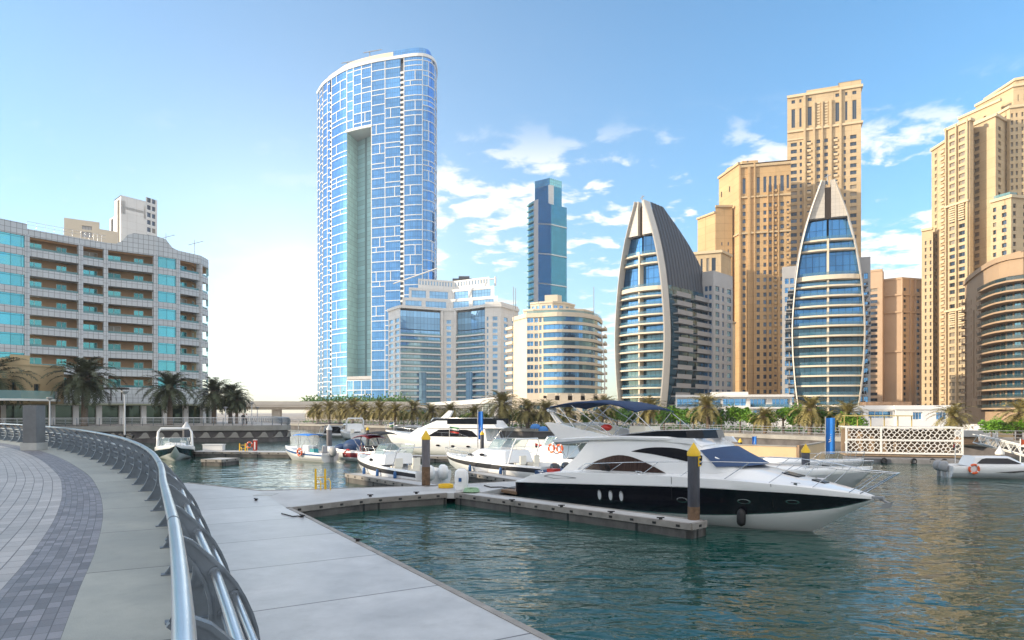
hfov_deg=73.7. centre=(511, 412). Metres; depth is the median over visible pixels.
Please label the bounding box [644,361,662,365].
window
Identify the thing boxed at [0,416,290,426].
terrace railing
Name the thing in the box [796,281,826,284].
window
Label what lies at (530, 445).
covered boat
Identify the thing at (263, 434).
wall scallop
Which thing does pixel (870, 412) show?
window
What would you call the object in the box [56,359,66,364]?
window
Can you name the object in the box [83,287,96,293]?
window
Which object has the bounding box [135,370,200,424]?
palm tree
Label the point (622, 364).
window
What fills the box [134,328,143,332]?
window
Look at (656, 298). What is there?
window
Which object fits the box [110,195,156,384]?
white tower
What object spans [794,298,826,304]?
window
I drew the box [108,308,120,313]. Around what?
window
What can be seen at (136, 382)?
window
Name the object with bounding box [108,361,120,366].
window
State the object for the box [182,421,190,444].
mooring pile
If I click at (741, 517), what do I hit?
boat fender
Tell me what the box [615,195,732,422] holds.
skyscraper
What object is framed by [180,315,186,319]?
window
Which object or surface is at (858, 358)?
window
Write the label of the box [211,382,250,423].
palm tree
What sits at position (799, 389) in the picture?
window
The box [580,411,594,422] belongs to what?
tree
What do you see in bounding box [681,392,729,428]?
palm tree
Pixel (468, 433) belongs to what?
cabin window
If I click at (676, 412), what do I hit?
tree
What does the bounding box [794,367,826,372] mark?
window
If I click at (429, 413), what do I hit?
palm tree
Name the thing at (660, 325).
window
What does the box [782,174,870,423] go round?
skyscraper
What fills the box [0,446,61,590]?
promenade light paving
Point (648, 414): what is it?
palm tree
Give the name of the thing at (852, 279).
window
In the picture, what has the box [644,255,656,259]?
window
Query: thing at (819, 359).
window
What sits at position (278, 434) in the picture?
wall scallop
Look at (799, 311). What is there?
window
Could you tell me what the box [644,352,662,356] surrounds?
window
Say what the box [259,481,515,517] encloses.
floating pier
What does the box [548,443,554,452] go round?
lifebuoy
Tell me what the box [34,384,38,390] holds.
window
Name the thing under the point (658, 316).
window
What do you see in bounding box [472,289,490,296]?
window
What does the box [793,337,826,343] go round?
window
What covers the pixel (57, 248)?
window
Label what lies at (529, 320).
window
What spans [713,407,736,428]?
tree
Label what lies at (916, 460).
floating platform
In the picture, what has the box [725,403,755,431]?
tree
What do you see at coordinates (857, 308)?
window
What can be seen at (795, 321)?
window
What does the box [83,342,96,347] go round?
window
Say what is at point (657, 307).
window
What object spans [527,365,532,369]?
window
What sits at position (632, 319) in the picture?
window
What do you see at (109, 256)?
window
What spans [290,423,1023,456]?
quay wall
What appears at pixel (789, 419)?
tree
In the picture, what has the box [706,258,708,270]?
window
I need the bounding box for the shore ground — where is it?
[217,413,1023,441]
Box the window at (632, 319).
[621,318,637,322]
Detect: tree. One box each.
[0,355,39,426]
[40,356,127,425]
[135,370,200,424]
[186,377,240,423]
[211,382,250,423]
[220,389,255,423]
[303,402,325,421]
[316,400,338,422]
[328,400,350,422]
[336,398,367,422]
[351,401,375,424]
[364,399,391,424]
[381,401,409,424]
[396,409,411,424]
[400,400,427,423]
[416,403,445,423]
[434,401,462,417]
[462,404,486,417]
[480,390,521,420]
[503,407,517,426]
[509,398,541,428]
[514,411,521,427]
[529,399,563,428]
[529,410,549,423]
[550,407,580,422]
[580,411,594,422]
[583,395,617,422]
[606,406,625,424]
[617,408,644,425]
[632,395,672,425]
[652,407,678,429]
[669,405,690,429]
[677,408,705,428]
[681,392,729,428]
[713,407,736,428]
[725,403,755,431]
[744,410,760,432]
[747,406,779,432]
[766,403,802,432]
[783,408,815,433]
[784,395,836,433]
[812,407,832,433]
[824,399,868,431]
[825,409,839,433]
[838,411,868,425]
[924,403,978,429]
[977,416,1004,439]
[992,398,1023,439]
[1000,417,1023,440]
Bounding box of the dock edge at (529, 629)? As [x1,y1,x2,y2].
[187,482,555,639]
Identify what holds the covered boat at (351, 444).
on the water
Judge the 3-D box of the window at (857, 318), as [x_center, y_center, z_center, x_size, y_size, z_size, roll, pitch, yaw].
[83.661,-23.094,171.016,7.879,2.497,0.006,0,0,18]
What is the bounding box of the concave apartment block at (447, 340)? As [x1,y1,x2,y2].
[387,268,519,411]
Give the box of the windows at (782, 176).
[721,161,788,393]
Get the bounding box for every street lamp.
[46,397,52,425]
[119,391,134,437]
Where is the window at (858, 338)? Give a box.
[829,336,862,341]
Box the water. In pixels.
[141,429,1023,639]
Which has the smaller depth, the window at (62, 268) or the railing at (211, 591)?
the railing at (211, 591)
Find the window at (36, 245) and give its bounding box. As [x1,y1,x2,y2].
[30,242,41,247]
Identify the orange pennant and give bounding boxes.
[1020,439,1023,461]
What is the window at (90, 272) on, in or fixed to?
in the hotel
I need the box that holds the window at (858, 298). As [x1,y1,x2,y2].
[829,296,861,301]
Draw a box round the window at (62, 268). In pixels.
[56,265,66,270]
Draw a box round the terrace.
[1,421,284,426]
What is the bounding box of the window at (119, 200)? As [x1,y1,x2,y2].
[118,200,119,241]
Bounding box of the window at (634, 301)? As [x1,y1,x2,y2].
[622,300,637,304]
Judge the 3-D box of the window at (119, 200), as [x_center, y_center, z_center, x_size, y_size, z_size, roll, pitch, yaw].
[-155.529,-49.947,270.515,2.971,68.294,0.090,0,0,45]
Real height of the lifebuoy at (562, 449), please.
0.681 m
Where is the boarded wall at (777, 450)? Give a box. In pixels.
[734,441,824,458]
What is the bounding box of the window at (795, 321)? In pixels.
[793,318,826,323]
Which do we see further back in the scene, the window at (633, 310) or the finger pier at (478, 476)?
the window at (633, 310)
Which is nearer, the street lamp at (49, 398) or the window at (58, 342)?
the street lamp at (49, 398)
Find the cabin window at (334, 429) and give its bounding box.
[324,427,340,432]
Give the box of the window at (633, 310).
[621,309,637,314]
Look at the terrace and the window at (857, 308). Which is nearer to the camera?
the terrace
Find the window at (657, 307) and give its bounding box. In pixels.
[644,306,662,310]
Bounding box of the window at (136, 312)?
[134,310,143,315]
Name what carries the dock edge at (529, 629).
attached to the dock
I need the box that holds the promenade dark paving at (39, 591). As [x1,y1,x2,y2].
[0,443,102,639]
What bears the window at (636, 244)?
in the skyscraper at (674, 322)
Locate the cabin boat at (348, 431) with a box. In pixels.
[340,418,365,439]
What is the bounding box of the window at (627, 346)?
[621,344,637,349]
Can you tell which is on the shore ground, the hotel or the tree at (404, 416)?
the tree at (404, 416)
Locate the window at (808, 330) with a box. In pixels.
[793,328,826,333]
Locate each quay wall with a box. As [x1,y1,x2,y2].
[1,421,290,442]
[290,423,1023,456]
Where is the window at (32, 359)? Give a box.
[30,357,41,363]
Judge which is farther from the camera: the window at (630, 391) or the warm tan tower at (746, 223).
the warm tan tower at (746, 223)
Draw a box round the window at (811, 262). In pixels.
[797,252,826,274]
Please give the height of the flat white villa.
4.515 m
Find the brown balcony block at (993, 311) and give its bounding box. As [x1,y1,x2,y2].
[961,251,1023,422]
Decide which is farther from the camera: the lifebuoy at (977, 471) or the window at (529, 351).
the window at (529, 351)
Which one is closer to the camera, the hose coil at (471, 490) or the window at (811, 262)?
the hose coil at (471, 490)
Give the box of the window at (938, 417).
[936,412,945,419]
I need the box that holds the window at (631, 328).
[621,327,637,331]
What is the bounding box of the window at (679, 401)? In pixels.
[677,399,698,403]
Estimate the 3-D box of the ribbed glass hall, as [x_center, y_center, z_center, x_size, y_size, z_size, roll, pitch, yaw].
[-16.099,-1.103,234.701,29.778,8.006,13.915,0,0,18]
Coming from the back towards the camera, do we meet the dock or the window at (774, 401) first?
the window at (774, 401)
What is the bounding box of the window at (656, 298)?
[644,297,661,301]
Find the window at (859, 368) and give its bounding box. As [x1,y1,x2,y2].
[829,366,861,371]
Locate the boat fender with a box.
[737,509,745,525]
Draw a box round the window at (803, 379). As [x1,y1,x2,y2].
[795,377,826,382]
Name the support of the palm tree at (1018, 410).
on the shore ground
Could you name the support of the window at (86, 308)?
in the hotel
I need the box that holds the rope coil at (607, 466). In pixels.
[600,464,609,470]
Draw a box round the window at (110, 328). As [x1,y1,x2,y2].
[108,326,120,331]
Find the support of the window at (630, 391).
in the skyscraper at (674, 322)
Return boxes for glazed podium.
[676,392,793,426]
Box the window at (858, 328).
[829,326,862,331]
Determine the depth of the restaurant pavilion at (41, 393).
89.55 m
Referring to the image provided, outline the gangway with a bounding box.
[972,434,1023,456]
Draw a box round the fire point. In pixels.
[253,440,256,450]
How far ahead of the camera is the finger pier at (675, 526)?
25.79 m
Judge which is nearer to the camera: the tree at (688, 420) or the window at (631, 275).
the tree at (688, 420)
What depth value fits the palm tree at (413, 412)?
142.00 m
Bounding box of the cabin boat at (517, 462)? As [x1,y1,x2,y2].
[445,438,568,477]
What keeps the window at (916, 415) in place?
in the flat white villa
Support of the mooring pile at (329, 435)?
in the water
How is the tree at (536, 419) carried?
on the shore ground
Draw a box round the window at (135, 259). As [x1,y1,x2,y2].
[134,258,143,262]
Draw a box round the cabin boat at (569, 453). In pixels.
[506,436,585,463]
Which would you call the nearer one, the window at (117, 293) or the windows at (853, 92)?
the window at (117, 293)
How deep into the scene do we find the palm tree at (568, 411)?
114.52 m
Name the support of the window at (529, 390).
in the round apartment block at (557, 343)
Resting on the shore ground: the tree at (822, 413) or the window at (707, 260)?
the tree at (822, 413)
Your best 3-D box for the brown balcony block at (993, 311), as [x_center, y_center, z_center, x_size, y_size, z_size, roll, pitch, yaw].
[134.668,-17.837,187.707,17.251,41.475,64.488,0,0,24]
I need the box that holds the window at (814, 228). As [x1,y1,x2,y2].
[804,220,826,238]
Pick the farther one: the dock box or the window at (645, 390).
the window at (645, 390)
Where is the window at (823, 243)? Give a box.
[802,242,826,248]
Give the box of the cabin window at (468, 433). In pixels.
[429,430,476,436]
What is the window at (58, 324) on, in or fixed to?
in the hotel
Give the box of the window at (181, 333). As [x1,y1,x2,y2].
[180,331,186,336]
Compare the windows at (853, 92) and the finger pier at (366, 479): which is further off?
the windows at (853, 92)
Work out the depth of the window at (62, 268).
110.45 m
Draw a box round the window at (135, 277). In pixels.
[134,275,143,280]
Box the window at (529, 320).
[527,318,532,322]
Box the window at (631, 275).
[624,267,637,286]
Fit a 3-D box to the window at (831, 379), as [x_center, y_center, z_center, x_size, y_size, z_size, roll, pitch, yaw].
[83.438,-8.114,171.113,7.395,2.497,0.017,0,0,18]
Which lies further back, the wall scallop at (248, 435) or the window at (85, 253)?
the window at (85, 253)
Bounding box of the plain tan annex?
[733,321,735,391]
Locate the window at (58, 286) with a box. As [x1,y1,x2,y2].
[56,284,66,289]
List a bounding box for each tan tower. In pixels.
[693,250,732,275]
[696,160,790,394]
[787,79,862,265]
[921,76,1023,419]
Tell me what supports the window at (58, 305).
in the hotel
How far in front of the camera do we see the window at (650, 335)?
187.93 m
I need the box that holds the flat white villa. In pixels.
[846,402,953,429]
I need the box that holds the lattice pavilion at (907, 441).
[839,415,963,457]
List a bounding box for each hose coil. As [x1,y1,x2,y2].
[438,483,453,487]
[463,487,479,492]
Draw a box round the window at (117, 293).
[108,290,120,295]
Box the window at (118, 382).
[108,379,120,384]
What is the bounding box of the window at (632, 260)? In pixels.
[627,258,637,262]
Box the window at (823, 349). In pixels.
[793,347,826,354]
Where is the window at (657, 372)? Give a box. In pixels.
[644,370,661,374]
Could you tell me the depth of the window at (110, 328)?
116.20 m
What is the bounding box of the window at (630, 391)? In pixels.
[623,389,637,393]
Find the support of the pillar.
on the promenade dark paving at (39, 591)
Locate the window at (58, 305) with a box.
[56,303,66,308]
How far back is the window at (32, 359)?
107.71 m
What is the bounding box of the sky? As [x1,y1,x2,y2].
[0,0,1023,412]
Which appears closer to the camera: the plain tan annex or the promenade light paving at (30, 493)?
the promenade light paving at (30, 493)
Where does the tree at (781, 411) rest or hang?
on the shore ground
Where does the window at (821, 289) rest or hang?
in the skyscraper at (826, 316)
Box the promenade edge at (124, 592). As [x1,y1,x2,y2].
[0,439,207,639]
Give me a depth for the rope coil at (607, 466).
28.14 m
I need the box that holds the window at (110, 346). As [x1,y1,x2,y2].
[108,343,120,348]
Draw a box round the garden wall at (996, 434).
[964,424,1012,437]
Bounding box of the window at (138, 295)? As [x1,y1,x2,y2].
[134,293,143,297]
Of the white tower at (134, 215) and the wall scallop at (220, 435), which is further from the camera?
the white tower at (134, 215)
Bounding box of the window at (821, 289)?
[795,288,826,294]
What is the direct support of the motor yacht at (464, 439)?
on the water
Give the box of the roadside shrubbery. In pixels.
[299,391,410,401]
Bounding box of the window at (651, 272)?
[644,264,659,283]
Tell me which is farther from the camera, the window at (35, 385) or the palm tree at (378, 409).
the palm tree at (378, 409)
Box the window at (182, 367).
[180,365,186,369]
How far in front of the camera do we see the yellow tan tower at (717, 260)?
263.91 m
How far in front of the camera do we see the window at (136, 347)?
118.52 m
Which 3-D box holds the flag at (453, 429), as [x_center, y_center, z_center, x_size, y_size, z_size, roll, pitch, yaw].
[-5.253,2.215,61.919,0.924,1.900,0.092,0,0,14]
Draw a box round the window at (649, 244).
[644,235,654,250]
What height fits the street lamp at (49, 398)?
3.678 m
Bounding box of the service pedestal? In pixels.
[454,468,468,490]
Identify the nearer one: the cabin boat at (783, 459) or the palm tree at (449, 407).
the cabin boat at (783, 459)
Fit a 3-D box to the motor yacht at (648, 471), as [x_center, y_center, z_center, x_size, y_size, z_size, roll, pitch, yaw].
[6.614,2.127,28.194,4.266,5.363,16.917,0,0,-44]
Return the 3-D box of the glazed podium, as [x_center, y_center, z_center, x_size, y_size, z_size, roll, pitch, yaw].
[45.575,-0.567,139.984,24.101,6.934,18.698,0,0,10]
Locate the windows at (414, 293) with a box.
[390,279,487,395]
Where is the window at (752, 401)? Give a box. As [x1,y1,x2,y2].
[750,399,764,403]
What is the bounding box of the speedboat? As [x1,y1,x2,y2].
[343,431,405,461]
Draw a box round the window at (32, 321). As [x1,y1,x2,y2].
[30,319,41,324]
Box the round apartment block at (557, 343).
[506,287,606,399]
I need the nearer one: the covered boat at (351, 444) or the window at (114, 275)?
the covered boat at (351, 444)
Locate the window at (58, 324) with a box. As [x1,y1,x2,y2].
[56,321,66,326]
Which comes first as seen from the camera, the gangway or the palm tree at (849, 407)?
the gangway
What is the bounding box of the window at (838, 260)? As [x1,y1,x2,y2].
[829,250,858,270]
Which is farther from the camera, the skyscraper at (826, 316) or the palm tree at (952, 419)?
the skyscraper at (826, 316)
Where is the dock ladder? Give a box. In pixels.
[315,469,330,489]
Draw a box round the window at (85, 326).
[83,324,96,329]
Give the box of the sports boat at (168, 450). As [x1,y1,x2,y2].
[154,427,194,459]
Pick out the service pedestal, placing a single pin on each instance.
(461, 478)
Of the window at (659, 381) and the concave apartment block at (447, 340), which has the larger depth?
the concave apartment block at (447, 340)
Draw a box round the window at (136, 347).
[134,345,143,350]
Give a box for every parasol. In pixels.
[530,424,539,429]
[538,426,547,430]
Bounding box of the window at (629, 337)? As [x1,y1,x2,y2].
[621,336,637,340]
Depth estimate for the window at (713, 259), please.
263.28 m
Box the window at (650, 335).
[644,333,662,338]
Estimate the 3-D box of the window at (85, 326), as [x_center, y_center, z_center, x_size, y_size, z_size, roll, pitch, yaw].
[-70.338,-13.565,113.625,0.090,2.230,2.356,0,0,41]
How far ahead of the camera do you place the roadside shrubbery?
248.06 m
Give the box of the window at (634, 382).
[622,380,637,384]
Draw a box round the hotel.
[0,218,217,424]
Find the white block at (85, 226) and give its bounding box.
[64,218,116,322]
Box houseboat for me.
[315,423,345,436]
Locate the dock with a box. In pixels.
[184,483,542,639]
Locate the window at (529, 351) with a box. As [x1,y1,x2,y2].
[527,349,532,353]
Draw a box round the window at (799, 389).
[796,387,826,391]
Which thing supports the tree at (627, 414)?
on the shore ground
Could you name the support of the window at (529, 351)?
in the round apartment block at (557, 343)
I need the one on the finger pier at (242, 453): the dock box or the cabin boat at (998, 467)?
the dock box
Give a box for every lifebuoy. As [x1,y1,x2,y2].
[297,448,302,456]
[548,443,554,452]
[556,444,563,453]
[968,464,979,473]
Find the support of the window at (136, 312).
in the hotel
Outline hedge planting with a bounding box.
[300,418,850,432]
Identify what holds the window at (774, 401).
in the glazed podium
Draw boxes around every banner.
[477,410,482,447]
[751,435,756,444]
[825,417,834,454]
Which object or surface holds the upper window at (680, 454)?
in the motor yacht at (648, 471)
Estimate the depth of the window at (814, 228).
173.55 m
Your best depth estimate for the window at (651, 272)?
188.57 m
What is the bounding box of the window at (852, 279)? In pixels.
[833,279,859,280]
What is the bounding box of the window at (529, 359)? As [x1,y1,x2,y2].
[527,357,532,361]
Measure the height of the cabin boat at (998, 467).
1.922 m
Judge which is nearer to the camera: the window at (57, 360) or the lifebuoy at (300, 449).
the lifebuoy at (300, 449)
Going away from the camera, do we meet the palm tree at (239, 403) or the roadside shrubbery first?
the palm tree at (239, 403)
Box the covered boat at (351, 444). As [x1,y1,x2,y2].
[327,439,365,458]
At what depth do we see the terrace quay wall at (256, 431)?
96.49 m
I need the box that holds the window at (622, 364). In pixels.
[621,362,637,367]
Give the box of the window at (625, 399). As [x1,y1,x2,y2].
[624,398,637,401]
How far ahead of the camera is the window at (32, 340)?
107.68 m
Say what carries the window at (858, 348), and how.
in the skyscraper at (826, 316)
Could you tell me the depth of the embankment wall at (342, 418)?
242.30 m
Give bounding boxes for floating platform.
[843,456,959,463]
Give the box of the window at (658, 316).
[644,315,662,319]
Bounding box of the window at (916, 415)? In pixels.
[913,412,921,419]
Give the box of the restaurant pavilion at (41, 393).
[0,354,128,403]
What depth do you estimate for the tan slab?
273.42 m
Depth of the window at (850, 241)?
171.40 m
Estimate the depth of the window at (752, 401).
134.60 m
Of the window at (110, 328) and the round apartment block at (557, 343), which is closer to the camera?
the window at (110, 328)
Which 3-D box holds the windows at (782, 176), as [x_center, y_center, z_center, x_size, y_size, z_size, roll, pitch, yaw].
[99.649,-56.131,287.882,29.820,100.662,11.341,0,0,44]
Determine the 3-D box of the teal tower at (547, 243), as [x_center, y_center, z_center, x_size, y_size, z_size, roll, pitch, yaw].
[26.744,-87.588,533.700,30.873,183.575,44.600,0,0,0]
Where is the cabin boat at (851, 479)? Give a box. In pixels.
[765,460,873,487]
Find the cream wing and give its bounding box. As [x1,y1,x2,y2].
[512,394,611,421]
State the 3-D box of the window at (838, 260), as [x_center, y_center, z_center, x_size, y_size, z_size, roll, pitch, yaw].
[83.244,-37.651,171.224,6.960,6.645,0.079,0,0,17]
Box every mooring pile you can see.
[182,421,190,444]
[326,424,331,445]
[421,431,430,485]
[480,431,483,448]
[687,443,700,519]
[801,444,809,464]
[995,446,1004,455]
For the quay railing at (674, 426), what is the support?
on the quay wall at (774, 439)
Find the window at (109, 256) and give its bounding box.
[108,255,120,259]
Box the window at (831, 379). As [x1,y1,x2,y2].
[829,376,860,381]
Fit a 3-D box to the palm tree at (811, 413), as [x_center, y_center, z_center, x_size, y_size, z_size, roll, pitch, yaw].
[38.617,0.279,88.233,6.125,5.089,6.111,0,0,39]
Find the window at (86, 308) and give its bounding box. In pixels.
[83,306,96,311]
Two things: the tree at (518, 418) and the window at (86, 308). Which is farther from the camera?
the tree at (518, 418)
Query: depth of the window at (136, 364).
118.41 m
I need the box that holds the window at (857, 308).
[829,306,862,311]
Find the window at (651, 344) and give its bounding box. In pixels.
[644,343,662,347]
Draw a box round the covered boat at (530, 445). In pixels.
[492,439,555,451]
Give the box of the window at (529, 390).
[527,388,532,392]
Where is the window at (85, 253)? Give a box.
[83,251,96,256]
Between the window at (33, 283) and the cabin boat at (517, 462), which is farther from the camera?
the window at (33, 283)
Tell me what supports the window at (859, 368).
in the skyscraper at (826, 316)
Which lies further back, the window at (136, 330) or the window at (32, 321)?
the window at (136, 330)
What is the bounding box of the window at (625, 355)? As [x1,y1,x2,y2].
[621,353,637,358]
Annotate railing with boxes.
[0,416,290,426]
[0,423,259,639]
[258,419,1023,441]
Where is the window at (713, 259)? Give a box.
[712,258,715,270]
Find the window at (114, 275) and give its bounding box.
[108,273,120,277]
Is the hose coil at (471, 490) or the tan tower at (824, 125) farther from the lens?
the tan tower at (824, 125)
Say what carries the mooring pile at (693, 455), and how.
in the water
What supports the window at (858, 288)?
in the skyscraper at (826, 316)
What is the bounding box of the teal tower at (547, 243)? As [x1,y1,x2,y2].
[527,178,566,308]
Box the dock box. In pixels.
[202,444,225,449]
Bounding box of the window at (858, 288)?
[829,286,860,290]
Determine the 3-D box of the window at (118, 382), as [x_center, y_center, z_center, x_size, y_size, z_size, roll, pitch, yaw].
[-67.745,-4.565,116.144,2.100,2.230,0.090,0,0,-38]
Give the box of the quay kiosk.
[954,430,982,444]
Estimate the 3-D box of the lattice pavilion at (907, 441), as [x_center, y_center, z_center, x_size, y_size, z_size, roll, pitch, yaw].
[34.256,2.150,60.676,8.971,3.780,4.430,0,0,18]
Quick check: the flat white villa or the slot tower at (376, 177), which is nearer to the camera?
the flat white villa
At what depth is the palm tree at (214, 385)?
110.93 m
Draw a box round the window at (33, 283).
[30,281,41,286]
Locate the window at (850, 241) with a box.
[829,240,853,244]
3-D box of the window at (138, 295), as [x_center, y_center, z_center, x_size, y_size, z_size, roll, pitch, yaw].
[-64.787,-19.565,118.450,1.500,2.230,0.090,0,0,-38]
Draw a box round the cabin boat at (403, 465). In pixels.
[357,443,450,483]
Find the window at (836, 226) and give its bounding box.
[829,218,851,235]
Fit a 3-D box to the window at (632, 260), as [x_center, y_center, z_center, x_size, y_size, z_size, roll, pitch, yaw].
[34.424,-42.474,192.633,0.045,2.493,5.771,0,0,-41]
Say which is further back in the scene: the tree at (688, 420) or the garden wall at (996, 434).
the tree at (688, 420)
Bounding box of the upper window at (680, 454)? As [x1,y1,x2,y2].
[632,447,701,464]
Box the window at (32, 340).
[30,338,41,343]
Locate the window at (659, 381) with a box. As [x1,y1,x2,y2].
[644,379,661,383]
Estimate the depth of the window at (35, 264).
107.71 m
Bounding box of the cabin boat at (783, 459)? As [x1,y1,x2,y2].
[764,451,864,466]
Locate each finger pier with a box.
[192,450,289,457]
[201,457,239,465]
[345,472,437,486]
[412,455,449,462]
[454,492,706,538]
[468,471,523,482]
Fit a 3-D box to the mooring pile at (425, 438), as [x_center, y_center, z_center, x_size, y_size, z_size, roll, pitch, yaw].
[-4.361,2.302,34.600,0.470,2.796,0.470,0,0,0]
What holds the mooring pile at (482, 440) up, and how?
in the water
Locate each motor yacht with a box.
[385,410,514,454]
[501,400,899,530]
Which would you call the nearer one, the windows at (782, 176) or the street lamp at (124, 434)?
the street lamp at (124, 434)
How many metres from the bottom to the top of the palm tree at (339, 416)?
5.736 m
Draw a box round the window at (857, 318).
[829,316,862,321]
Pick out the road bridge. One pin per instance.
(276, 407)
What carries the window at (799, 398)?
in the skyscraper at (826, 316)
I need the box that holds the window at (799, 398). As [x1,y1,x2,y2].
[797,397,826,403]
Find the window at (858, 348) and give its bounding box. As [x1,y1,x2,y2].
[829,346,862,351]
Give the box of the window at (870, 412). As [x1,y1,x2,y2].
[869,411,890,417]
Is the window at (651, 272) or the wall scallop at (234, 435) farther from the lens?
the window at (651, 272)
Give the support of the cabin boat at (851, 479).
on the water
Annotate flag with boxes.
[449,426,458,446]
[953,443,955,462]
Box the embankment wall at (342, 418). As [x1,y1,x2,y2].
[306,410,399,420]
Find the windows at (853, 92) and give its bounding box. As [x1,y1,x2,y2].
[791,91,855,181]
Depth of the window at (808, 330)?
174.14 m
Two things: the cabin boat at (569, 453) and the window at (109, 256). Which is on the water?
the cabin boat at (569, 453)
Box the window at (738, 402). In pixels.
[723,399,745,405]
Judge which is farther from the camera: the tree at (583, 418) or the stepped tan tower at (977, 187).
the stepped tan tower at (977, 187)
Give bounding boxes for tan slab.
[871,269,921,404]
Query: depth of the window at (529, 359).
232.08 m
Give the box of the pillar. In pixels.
[20,405,47,449]
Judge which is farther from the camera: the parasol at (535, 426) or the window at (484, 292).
the window at (484, 292)
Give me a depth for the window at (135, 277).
118.52 m
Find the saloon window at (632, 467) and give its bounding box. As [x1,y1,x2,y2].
[586,455,664,472]
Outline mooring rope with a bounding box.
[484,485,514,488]
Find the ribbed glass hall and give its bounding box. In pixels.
[430,397,498,417]
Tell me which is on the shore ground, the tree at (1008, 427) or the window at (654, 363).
the tree at (1008, 427)
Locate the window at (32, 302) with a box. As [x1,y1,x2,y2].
[30,300,41,305]
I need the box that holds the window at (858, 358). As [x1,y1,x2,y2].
[829,356,862,361]
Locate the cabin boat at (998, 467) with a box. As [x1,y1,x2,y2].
[933,455,1023,478]
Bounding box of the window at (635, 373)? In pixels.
[622,371,637,375]
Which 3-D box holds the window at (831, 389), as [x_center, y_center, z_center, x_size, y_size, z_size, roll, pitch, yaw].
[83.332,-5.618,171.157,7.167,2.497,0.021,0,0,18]
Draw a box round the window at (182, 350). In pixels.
[180,348,186,352]
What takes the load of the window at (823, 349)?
in the skyscraper at (826, 316)
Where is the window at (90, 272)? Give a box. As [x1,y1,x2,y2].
[83,269,96,274]
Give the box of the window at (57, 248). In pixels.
[56,247,66,251]
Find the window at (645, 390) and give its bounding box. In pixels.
[644,389,660,393]
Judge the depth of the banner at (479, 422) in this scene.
57.97 m
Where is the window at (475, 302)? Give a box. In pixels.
[473,299,493,305]
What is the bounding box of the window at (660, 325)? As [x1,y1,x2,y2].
[644,324,662,328]
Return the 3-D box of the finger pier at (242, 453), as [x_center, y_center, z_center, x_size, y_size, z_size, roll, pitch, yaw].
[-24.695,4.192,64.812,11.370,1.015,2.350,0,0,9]
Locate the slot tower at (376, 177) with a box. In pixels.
[317,47,437,399]
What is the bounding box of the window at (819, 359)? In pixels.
[794,357,826,362]
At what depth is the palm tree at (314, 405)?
171.15 m
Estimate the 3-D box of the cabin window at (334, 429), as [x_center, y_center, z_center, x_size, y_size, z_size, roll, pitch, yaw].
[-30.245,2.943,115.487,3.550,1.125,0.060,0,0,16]
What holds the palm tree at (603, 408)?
on the shore ground
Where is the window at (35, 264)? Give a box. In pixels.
[30,262,41,267]
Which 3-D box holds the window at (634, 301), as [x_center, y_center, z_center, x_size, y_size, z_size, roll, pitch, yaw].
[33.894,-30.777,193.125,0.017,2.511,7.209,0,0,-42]
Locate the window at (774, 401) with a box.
[772,399,788,403]
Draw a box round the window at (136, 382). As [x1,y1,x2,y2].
[134,380,143,385]
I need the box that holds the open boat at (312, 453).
[285,419,338,461]
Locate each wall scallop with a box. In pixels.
[136,433,149,438]
[154,432,164,437]
[170,432,180,437]
[199,432,210,437]
[213,432,224,437]
[227,432,239,437]
[241,432,252,437]
[259,432,267,436]
[274,432,283,436]
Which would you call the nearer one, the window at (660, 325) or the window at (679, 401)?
the window at (679, 401)
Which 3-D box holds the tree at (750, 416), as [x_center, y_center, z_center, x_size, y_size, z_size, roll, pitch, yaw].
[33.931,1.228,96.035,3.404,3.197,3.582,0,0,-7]
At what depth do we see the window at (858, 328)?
170.98 m
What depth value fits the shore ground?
161.39 m
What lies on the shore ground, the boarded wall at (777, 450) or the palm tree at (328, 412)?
the palm tree at (328, 412)
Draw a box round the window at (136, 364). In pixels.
[134,362,143,367]
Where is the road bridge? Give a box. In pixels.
[223,401,618,420]
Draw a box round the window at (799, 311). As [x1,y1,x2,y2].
[793,308,826,316]
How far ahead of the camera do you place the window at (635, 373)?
193.46 m
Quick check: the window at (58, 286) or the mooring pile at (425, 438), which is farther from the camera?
the window at (58, 286)
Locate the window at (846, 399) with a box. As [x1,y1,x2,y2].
[829,397,858,401]
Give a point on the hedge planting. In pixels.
(729, 428)
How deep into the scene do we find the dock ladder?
32.84 m
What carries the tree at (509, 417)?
on the shore ground
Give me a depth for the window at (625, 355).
193.70 m
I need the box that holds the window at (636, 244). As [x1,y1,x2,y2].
[628,237,641,253]
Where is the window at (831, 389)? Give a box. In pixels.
[829,386,859,391]
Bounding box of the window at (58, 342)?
[56,340,66,345]
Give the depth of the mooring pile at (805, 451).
39.83 m
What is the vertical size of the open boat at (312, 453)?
4.100 m
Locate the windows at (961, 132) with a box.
[925,113,1022,406]
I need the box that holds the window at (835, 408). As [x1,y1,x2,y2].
[829,407,843,413]

